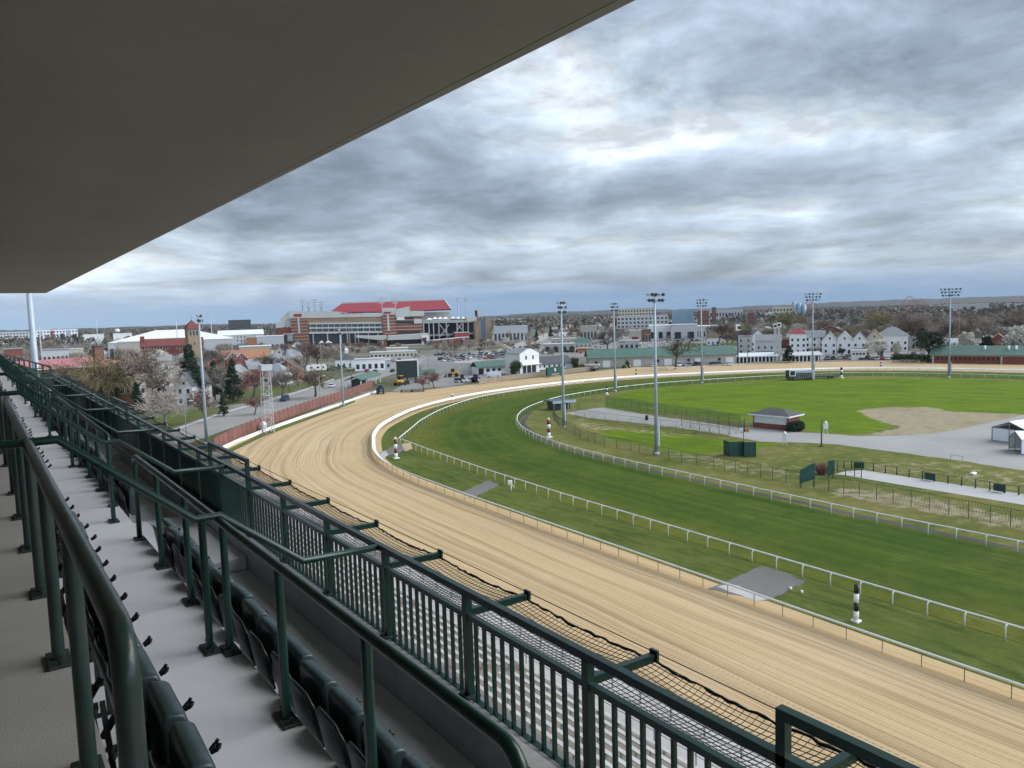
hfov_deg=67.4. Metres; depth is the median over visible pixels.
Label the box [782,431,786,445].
white stand
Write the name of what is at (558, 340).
building
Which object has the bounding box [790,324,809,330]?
bare tree
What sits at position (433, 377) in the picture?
budding tree
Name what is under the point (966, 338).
blossom tree
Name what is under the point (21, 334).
building
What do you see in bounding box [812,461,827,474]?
bare shrub
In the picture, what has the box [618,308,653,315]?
building
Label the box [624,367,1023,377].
dirt track rail
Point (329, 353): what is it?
bare tree
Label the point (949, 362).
light pole
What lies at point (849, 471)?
fence
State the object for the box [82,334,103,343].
building
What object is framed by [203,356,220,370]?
house
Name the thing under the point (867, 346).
blossom tree
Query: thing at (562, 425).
fence
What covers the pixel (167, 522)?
folding chair
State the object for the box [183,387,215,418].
budding tree
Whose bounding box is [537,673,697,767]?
bleacher bench
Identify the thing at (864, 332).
bare tree
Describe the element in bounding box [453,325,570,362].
boulevard
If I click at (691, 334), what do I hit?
window
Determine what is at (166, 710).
folding chair
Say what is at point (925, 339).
evergreen tree
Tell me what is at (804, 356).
stable row
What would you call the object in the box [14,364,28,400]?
tier guard rail
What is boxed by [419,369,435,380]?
yard shed
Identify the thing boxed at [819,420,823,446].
slim post
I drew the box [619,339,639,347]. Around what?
building
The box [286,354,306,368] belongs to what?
bare tree
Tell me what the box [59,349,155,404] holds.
budding tree
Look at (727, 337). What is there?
bare tree
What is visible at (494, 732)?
tier guard rail
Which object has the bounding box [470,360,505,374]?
teal shed
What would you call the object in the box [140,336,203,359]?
church
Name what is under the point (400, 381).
wheel loader
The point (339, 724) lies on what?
folding chair
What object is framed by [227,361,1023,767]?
dirt track
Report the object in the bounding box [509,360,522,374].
leafy bush
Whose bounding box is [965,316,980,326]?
bare tree
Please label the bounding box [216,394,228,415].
evergreen tree
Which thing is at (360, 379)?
open shed
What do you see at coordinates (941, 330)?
bare tree
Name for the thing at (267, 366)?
lattice tower
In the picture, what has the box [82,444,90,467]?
folding chair
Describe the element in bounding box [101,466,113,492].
folding chair
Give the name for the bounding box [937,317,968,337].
bare tree
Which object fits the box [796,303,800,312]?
silo
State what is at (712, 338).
house
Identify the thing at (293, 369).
bare tree
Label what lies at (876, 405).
infield grass
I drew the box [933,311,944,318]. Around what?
bare tree
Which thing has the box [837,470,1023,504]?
concrete walk
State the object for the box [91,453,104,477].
folding chair
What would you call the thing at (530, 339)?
bare tree
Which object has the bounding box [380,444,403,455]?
crossing strip
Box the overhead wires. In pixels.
[849,308,1005,320]
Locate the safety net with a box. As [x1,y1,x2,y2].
[58,378,877,767]
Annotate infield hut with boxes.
[748,408,804,430]
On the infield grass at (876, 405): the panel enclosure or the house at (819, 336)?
the panel enclosure
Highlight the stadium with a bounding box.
[276,297,491,347]
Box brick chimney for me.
[91,345,103,403]
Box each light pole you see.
[26,293,39,375]
[196,314,208,444]
[337,329,344,404]
[556,301,566,428]
[609,303,618,391]
[645,292,664,454]
[695,299,706,382]
[804,293,820,369]
[940,288,960,377]
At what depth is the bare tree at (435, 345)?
514.59 m
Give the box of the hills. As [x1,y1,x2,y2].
[0,295,1023,331]
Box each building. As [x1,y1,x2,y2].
[0,331,29,343]
[3,347,22,360]
[36,329,77,340]
[42,348,68,359]
[68,348,83,357]
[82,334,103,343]
[113,333,131,340]
[228,320,250,329]
[239,345,270,351]
[245,336,256,345]
[257,335,283,346]
[354,357,384,370]
[369,350,417,357]
[385,358,390,368]
[386,347,407,350]
[493,325,527,341]
[504,348,541,374]
[543,342,574,352]
[551,337,575,342]
[580,325,596,338]
[616,315,667,331]
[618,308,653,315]
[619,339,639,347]
[628,330,641,342]
[638,328,650,341]
[649,324,670,339]
[671,323,697,339]
[672,310,686,323]
[686,309,693,323]
[697,325,722,337]
[698,310,708,324]
[709,309,742,322]
[712,307,715,323]
[747,313,753,325]
[773,306,791,314]
[947,303,988,312]
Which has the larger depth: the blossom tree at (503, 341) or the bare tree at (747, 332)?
the blossom tree at (503, 341)
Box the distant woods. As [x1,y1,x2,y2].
[0,301,1023,359]
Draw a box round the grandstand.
[0,0,634,767]
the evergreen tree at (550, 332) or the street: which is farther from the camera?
the evergreen tree at (550, 332)
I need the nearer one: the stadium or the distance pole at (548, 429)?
the distance pole at (548, 429)
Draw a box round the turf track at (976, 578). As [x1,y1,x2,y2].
[400,372,1023,643]
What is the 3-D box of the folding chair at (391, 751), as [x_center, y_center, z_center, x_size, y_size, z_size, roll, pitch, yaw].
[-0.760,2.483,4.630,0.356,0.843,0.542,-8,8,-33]
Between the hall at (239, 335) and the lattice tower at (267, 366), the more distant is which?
the hall at (239, 335)
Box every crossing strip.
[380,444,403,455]
[461,480,498,497]
[708,566,804,600]
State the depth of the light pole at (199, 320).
152.27 m
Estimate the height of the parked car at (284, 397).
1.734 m
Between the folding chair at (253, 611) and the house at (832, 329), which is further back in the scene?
the house at (832, 329)
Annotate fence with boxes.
[1,353,51,388]
[50,372,919,767]
[479,366,596,383]
[553,403,574,434]
[575,408,728,437]
[575,426,799,485]
[606,396,739,427]
[681,414,744,433]
[814,474,1023,528]
[837,460,1022,494]
[837,466,861,477]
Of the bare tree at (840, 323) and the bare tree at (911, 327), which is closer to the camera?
the bare tree at (911, 327)
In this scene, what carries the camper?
on the park grass at (325, 371)
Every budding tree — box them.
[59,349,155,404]
[145,377,165,395]
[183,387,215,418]
[223,378,252,400]
[240,367,273,397]
[241,394,268,414]
[304,345,329,363]
[354,341,363,347]
[414,374,429,388]
[419,371,438,388]
[735,322,754,330]
[762,326,787,336]
[774,310,808,327]
[841,325,858,334]
[861,307,900,328]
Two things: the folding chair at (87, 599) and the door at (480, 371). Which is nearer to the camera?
the folding chair at (87, 599)
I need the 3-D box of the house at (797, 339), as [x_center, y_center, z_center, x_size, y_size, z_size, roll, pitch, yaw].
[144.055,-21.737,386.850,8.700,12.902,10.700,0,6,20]
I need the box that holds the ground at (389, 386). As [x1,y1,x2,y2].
[0,304,1003,476]
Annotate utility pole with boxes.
[37,326,42,359]
[317,345,323,387]
[349,331,351,376]
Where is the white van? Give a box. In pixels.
[487,371,500,376]
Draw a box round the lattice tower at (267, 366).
[258,361,274,433]
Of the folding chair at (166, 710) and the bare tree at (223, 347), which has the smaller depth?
the folding chair at (166, 710)
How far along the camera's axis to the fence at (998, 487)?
102.87 m
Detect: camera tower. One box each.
[773,324,776,361]
[777,323,780,361]
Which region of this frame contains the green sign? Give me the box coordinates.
[546,366,560,376]
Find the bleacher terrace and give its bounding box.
[236,478,774,767]
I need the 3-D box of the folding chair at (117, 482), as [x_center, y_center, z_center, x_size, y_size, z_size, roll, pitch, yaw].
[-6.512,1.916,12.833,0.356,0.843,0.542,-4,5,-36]
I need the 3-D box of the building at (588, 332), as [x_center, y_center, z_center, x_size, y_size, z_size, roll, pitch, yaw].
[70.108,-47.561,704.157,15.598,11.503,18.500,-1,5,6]
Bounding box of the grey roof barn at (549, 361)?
[539,355,571,369]
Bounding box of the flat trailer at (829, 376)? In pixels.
[815,373,838,378]
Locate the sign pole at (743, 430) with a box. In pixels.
[740,428,748,441]
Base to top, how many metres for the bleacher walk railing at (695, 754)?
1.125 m
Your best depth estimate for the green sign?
289.91 m
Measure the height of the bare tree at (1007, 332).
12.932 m
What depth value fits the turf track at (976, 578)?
86.82 m
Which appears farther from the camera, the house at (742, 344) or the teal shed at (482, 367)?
the house at (742, 344)
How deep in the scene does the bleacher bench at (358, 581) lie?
64.67 m
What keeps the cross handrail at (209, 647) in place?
on the grandstand
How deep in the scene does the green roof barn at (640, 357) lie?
330.82 m
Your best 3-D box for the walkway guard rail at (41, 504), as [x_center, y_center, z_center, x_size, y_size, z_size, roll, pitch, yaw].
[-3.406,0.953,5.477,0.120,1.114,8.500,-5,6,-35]
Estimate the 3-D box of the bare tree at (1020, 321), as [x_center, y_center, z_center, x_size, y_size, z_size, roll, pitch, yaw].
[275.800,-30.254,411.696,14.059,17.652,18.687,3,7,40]
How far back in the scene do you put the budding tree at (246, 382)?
235.85 m
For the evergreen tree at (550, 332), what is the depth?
758.81 m
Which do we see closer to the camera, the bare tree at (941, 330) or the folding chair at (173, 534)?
the folding chair at (173, 534)
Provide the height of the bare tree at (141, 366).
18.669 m
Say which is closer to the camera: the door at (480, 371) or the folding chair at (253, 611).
the folding chair at (253, 611)
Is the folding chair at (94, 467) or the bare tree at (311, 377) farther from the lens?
the bare tree at (311, 377)
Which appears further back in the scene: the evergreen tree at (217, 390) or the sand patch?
the evergreen tree at (217, 390)
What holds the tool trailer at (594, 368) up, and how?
on the ground at (389, 386)
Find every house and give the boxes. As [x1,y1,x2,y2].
[135,375,146,404]
[149,355,172,386]
[172,353,197,382]
[175,369,212,405]
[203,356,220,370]
[220,349,270,367]
[220,364,247,382]
[224,353,236,368]
[235,353,247,364]
[243,359,265,378]
[262,363,292,384]
[268,353,281,363]
[274,347,283,362]
[281,360,302,380]
[285,349,302,362]
[528,327,535,332]
[557,329,567,335]
[624,326,634,331]
[706,333,718,344]
[738,335,752,352]
[752,329,762,351]
[755,334,781,355]
[781,335,788,347]
[789,328,806,351]
[804,330,825,352]
[820,325,843,336]
[822,331,837,353]
[835,331,852,353]
[852,330,867,348]
[866,329,883,352]
[879,327,907,351]
[906,327,921,347]
[943,338,957,344]
[972,331,988,343]
[987,333,1006,345]
[990,327,1011,337]
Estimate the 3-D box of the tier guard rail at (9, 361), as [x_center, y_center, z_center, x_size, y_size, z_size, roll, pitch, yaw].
[-26.610,-0.743,40.717,0.120,1.100,8.500,-5,6,-35]
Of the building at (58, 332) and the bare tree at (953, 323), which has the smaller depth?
the bare tree at (953, 323)
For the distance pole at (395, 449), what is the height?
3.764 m
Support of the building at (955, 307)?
on the ground at (389, 386)
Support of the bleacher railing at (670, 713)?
on the bleacher terrace
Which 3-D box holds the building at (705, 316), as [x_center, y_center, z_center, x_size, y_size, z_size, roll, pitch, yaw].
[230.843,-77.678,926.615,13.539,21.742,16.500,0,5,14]
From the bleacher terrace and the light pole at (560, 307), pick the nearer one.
the bleacher terrace
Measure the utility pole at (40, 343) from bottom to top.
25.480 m
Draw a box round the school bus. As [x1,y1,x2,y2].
[578,347,593,352]
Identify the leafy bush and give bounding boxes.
[99,384,120,406]
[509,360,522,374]
[571,357,578,367]
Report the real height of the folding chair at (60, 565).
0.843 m
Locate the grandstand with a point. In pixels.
(126, 126)
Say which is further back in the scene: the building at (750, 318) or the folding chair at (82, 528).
the building at (750, 318)
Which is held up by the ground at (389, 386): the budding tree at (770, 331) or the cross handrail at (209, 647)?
the budding tree at (770, 331)
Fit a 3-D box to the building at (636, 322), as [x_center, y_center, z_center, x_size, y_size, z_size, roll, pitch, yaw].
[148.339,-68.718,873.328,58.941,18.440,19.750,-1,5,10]
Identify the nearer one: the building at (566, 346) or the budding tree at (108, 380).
the budding tree at (108, 380)
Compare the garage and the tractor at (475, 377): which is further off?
the garage
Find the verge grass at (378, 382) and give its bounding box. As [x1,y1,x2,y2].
[182,380,387,455]
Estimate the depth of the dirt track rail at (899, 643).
60.77 m
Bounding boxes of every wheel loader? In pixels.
[393,375,409,385]
[444,368,458,376]
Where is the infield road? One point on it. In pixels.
(976, 444)
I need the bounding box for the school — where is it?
[15,357,106,399]
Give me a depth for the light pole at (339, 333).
215.29 m
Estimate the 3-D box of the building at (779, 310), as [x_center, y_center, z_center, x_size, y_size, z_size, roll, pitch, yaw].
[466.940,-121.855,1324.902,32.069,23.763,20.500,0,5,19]
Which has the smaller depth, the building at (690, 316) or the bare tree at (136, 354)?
the bare tree at (136, 354)
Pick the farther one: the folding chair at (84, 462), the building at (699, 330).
the building at (699, 330)
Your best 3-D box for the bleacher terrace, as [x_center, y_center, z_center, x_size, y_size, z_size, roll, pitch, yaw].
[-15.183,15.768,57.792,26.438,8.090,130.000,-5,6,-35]
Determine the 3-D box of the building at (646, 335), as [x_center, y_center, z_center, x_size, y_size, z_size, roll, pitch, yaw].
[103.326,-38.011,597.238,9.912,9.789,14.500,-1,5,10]
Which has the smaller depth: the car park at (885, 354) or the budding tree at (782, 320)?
the car park at (885, 354)
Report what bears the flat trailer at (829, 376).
on the infield grass at (876, 405)
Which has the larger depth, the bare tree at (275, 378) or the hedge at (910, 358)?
the hedge at (910, 358)
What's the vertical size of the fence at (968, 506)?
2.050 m
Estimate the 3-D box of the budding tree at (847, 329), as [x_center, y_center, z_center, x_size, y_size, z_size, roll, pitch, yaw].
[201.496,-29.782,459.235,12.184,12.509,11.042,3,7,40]
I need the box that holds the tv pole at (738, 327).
[736,324,739,363]
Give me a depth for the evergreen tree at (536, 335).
657.46 m
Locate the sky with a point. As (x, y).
(725, 153)
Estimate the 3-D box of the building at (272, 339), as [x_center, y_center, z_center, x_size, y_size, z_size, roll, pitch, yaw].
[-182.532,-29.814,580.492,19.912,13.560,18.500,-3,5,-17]
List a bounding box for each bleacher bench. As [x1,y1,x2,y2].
[304,564,349,596]
[311,563,359,599]
[315,562,374,597]
[334,559,396,602]
[335,565,379,595]
[343,561,408,603]
[357,563,420,602]
[359,601,443,665]
[368,601,458,666]
[395,603,488,668]
[395,610,474,662]
[407,605,499,668]
[419,606,514,669]
[427,607,527,666]
[456,670,598,767]
[474,671,612,767]
[488,671,633,767]
[497,671,650,767]
[515,672,667,767]
[524,672,682,767]
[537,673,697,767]
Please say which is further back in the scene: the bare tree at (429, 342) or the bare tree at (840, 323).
the bare tree at (840, 323)
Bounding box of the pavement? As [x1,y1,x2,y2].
[159,379,333,434]
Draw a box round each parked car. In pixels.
[279,394,289,401]
[714,361,723,365]
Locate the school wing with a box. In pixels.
[102,359,132,407]
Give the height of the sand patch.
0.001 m
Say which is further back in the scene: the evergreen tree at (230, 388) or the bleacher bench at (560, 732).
the evergreen tree at (230, 388)
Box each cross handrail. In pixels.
[0,356,41,380]
[0,357,49,386]
[0,358,59,389]
[0,360,72,403]
[0,362,90,417]
[0,364,116,435]
[0,372,156,467]
[0,390,225,523]
[0,435,378,656]
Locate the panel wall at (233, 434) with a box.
[213,380,372,451]
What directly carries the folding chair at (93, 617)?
on the grandstand
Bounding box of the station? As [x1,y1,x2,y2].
[571,337,591,347]
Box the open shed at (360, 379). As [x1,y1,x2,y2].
[344,371,380,388]
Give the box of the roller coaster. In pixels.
[901,296,926,310]
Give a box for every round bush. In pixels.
[785,421,796,431]
[794,420,805,430]
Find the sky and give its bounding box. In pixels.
[0,0,1023,330]
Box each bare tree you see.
[41,358,91,382]
[42,340,56,348]
[69,350,85,357]
[106,347,127,356]
[107,346,170,386]
[121,347,137,356]
[127,351,140,358]
[127,354,187,404]
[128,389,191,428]
[173,352,204,367]
[197,361,223,377]
[204,365,236,402]
[205,347,217,356]
[214,343,233,352]
[215,348,236,364]
[238,370,254,391]
[252,352,282,364]
[261,376,274,395]
[267,369,302,394]
[284,365,306,385]
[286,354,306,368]
[291,339,333,365]
[294,368,335,396]
[317,344,345,367]
[366,344,380,351]
[425,340,434,346]
[432,343,439,352]
[447,341,456,347]
[466,340,477,350]
[524,337,533,342]
[591,327,626,348]
[617,329,628,337]
[661,335,706,368]
[705,321,736,344]
[721,332,733,344]
[729,333,741,344]
[741,329,751,335]
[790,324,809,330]
[815,321,837,329]
[836,320,848,327]
[850,328,871,336]
[860,323,879,330]
[891,316,917,335]
[891,316,930,336]
[898,310,918,320]
[904,313,939,329]
[912,311,931,319]
[925,313,944,325]
[929,324,951,344]
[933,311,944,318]
[935,318,963,344]
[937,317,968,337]
[941,313,958,319]
[952,321,978,337]
[964,312,979,319]
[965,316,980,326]
[973,315,1006,342]
[981,325,1010,335]
[989,314,1000,325]
[994,315,1020,326]
[1002,308,1023,320]
[1013,315,1023,326]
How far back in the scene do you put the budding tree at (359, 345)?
583.22 m
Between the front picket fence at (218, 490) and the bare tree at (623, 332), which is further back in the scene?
the bare tree at (623, 332)
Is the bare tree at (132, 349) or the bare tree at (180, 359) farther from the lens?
the bare tree at (132, 349)
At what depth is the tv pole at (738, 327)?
329.37 m
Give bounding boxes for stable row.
[738,352,778,362]
[785,351,822,360]
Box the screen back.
[396,359,418,381]
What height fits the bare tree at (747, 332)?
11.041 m
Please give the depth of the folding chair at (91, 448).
15.62 m
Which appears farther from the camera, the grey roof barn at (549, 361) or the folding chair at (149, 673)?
the grey roof barn at (549, 361)
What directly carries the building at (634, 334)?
on the car park at (433, 359)
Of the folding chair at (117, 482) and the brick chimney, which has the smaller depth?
the folding chair at (117, 482)
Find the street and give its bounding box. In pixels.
[166,358,425,445]
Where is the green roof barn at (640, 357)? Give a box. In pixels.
[584,345,738,367]
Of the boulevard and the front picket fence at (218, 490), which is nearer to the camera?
the front picket fence at (218, 490)
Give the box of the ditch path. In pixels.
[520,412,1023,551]
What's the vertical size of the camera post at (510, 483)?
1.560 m
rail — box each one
[0,353,6,372]
[0,384,7,466]
[3,399,148,767]
[6,357,15,384]
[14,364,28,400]
[28,375,54,431]
[55,396,117,507]
[131,455,528,767]
[372,376,623,471]
[391,465,1023,698]
[397,381,583,443]
[400,438,1023,639]
[516,386,625,438]
[534,433,1023,552]
[587,368,1023,381]
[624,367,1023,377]
[627,372,1023,388]
[662,363,748,368]
[753,360,899,362]
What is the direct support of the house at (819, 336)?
on the car park at (885, 354)
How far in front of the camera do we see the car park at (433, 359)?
498.90 m
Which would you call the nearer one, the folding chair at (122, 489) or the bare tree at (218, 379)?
the folding chair at (122, 489)
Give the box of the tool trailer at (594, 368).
[584,364,599,370]
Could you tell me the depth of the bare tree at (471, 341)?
524.78 m
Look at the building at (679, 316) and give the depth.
973.16 m
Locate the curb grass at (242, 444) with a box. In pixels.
[225,400,354,453]
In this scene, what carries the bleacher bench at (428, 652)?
on the bleacher terrace
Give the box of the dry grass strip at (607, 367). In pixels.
[539,362,752,372]
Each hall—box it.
[117,341,140,357]
[217,329,263,344]
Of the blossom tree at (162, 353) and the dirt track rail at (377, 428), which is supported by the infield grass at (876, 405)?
the dirt track rail at (377, 428)
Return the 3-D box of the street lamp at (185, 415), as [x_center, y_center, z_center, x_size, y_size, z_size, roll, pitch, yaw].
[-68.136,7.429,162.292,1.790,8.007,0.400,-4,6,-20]
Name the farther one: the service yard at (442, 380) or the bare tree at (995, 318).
the bare tree at (995, 318)
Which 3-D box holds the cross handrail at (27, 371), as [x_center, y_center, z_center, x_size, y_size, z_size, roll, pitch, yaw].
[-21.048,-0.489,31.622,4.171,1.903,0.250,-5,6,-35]
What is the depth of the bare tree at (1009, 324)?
467.40 m
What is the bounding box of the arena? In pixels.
[89,329,235,357]
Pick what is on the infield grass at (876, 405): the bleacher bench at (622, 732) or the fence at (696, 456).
the fence at (696, 456)
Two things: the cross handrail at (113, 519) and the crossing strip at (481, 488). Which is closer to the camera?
the cross handrail at (113, 519)
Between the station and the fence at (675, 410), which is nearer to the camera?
the fence at (675, 410)
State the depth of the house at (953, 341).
408.71 m
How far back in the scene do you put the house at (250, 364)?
324.01 m
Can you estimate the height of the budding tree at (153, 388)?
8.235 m
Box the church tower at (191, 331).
[183,317,200,364]
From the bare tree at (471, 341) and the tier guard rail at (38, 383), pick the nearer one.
the tier guard rail at (38, 383)
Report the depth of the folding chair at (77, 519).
7.55 m
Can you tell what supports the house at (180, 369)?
on the ground at (389, 386)
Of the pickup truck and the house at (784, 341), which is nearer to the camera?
the pickup truck
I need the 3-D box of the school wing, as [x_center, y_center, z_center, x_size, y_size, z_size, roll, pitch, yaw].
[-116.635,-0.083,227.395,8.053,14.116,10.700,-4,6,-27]
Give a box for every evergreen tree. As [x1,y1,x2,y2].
[129,382,146,414]
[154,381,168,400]
[174,343,199,390]
[191,364,209,400]
[207,359,222,399]
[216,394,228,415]
[223,357,244,402]
[534,330,538,341]
[548,326,553,336]
[782,345,796,362]
[837,347,845,354]
[913,328,946,354]
[978,336,994,345]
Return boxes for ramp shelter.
[543,398,575,409]
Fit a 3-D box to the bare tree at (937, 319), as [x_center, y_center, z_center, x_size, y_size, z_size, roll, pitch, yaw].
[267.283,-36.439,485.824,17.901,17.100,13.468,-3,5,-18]
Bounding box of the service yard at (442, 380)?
[393,374,488,390]
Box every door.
[478,368,483,374]
[603,360,609,367]
[634,360,640,366]
[664,359,671,365]
[726,357,732,363]
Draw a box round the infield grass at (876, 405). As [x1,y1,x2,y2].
[381,371,1023,689]
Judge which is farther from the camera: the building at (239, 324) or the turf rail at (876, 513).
the building at (239, 324)
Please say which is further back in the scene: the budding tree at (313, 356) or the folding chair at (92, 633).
the budding tree at (313, 356)
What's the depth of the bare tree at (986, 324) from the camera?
367.93 m
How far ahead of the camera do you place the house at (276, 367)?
293.51 m
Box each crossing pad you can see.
[380,451,387,457]
[718,585,765,600]
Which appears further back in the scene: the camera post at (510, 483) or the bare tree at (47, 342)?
the bare tree at (47, 342)
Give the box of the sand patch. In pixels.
[402,443,412,450]
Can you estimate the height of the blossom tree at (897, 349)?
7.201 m
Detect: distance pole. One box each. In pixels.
[393,437,398,458]
[546,417,551,437]
[839,367,843,377]
[850,584,861,623]
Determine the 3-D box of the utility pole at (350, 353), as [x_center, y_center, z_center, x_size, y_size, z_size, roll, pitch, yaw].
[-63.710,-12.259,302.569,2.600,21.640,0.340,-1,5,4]
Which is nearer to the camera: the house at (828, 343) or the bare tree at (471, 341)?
the house at (828, 343)
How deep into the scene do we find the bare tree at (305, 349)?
383.46 m
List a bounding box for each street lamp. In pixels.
[184,400,192,435]
[260,395,268,434]
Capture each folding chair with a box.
[54,511,88,589]
[54,513,79,577]
[56,521,96,604]
[58,534,101,571]
[58,547,108,617]
[60,589,127,686]
[61,421,67,437]
[62,574,116,662]
[64,612,138,718]
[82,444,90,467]
[84,446,94,465]
[91,449,100,474]
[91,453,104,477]
[92,633,151,751]
[93,456,105,480]
[93,648,168,739]
[99,680,194,767]
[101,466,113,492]
[103,473,115,493]
[114,478,118,502]
[114,481,124,509]
[118,484,140,516]
[147,721,221,767]
[153,518,180,545]
[163,527,182,571]
[172,535,198,582]
[179,546,209,596]
[192,558,219,604]
[210,569,235,626]
[218,583,256,643]
[232,598,268,665]
[248,616,288,689]
[270,635,315,714]
[289,659,338,747]
[315,686,363,767]
[346,719,407,767]
[401,754,432,767]
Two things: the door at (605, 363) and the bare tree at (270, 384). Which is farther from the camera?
the door at (605, 363)
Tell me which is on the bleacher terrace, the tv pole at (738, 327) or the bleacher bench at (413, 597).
the bleacher bench at (413, 597)
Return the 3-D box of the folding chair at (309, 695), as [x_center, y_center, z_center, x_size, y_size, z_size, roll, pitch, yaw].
[-1.356,2.425,5.474,0.356,0.843,0.542,-8,8,-36]
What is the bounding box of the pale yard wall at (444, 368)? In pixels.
[422,362,471,374]
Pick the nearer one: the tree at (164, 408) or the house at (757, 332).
the tree at (164, 408)
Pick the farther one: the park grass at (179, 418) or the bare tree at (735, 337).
the bare tree at (735, 337)
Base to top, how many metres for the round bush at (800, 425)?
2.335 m
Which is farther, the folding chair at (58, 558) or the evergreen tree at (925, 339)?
the evergreen tree at (925, 339)
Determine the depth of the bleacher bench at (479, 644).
53.69 m
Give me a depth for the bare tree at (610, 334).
410.20 m
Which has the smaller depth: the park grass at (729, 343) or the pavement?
the pavement
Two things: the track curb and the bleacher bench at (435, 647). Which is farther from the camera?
the track curb
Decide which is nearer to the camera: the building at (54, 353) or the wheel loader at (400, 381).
the wheel loader at (400, 381)
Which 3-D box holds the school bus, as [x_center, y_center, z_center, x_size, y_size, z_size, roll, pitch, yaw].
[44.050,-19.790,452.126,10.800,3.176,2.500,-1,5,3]
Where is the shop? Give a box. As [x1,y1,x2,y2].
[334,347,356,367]
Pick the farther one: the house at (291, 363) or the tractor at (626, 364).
the tractor at (626, 364)
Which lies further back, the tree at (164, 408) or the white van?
the white van
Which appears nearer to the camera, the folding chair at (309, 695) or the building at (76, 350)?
the folding chair at (309, 695)
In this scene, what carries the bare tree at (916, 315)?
on the ground at (389, 386)
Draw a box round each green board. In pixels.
[800,463,814,487]
[828,460,834,477]
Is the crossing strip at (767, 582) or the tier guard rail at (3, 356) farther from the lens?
the crossing strip at (767, 582)
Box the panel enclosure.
[723,440,755,456]
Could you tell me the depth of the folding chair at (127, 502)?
11.75 m
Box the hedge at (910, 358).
[890,353,931,362]
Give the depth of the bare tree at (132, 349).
475.49 m
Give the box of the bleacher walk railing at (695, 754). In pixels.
[288,518,717,767]
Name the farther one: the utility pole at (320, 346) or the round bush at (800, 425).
the utility pole at (320, 346)
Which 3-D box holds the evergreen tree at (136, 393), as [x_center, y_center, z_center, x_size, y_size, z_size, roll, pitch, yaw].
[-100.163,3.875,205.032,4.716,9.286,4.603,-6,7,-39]
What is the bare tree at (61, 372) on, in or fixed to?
on the ground at (389, 386)
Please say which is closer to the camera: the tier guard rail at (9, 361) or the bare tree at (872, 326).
the tier guard rail at (9, 361)
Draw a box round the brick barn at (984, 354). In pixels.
[929,345,1023,363]
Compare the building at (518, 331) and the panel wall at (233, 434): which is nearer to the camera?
the panel wall at (233, 434)
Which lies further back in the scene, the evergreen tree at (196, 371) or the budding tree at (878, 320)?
the budding tree at (878, 320)
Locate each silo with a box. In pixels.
[792,302,795,312]
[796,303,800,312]
[801,304,805,317]
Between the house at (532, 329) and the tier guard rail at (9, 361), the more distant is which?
the house at (532, 329)
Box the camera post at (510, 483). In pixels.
[508,480,513,491]
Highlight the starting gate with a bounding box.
[786,370,814,380]
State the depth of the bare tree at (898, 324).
393.36 m
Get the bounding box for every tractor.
[376,384,383,393]
[454,374,464,382]
[471,374,480,381]
[622,361,630,367]
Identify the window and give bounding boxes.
[674,332,680,338]
[687,331,693,338]
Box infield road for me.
[567,407,1023,470]
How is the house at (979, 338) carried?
on the ground at (389, 386)
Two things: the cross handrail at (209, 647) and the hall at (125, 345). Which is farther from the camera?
the hall at (125, 345)
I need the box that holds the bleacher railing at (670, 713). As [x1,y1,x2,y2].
[241,476,774,763]
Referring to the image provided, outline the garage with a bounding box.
[851,349,866,359]
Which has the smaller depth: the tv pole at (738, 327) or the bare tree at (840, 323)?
the tv pole at (738, 327)
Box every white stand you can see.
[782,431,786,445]
[823,421,827,434]
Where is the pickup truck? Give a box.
[463,377,475,382]
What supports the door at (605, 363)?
in the green roof barn at (640, 357)
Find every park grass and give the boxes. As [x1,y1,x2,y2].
[136,407,217,434]
[224,375,330,405]
[316,365,347,373]
[678,342,736,346]
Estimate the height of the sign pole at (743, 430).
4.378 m
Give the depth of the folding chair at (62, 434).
20.41 m
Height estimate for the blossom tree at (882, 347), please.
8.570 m
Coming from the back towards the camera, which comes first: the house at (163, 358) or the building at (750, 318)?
the building at (750, 318)
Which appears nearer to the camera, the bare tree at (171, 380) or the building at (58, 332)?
the bare tree at (171, 380)
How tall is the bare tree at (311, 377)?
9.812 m
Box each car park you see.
[391,336,736,364]
[776,351,927,359]
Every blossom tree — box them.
[152,350,167,355]
[501,337,507,343]
[501,344,507,350]
[863,342,870,351]
[871,339,889,355]
[892,342,902,353]
[958,332,980,345]
[1000,325,1023,345]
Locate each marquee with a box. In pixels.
[991,420,1023,442]
[1008,431,1023,454]
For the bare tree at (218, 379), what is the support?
on the park grass at (248, 395)
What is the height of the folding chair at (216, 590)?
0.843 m
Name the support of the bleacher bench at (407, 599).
on the bleacher terrace
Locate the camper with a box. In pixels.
[305,364,326,371]
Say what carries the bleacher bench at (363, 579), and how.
on the bleacher terrace
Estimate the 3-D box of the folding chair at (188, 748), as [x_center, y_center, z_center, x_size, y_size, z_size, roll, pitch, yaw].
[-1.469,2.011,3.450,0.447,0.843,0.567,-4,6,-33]
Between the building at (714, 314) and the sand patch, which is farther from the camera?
the building at (714, 314)
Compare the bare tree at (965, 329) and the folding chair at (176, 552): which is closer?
the folding chair at (176, 552)
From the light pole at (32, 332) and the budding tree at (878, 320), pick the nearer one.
the light pole at (32, 332)
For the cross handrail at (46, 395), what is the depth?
19.14 m
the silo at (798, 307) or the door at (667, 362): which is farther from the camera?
the silo at (798, 307)
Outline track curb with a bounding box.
[222,390,375,447]
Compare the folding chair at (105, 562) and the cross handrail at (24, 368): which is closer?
the folding chair at (105, 562)

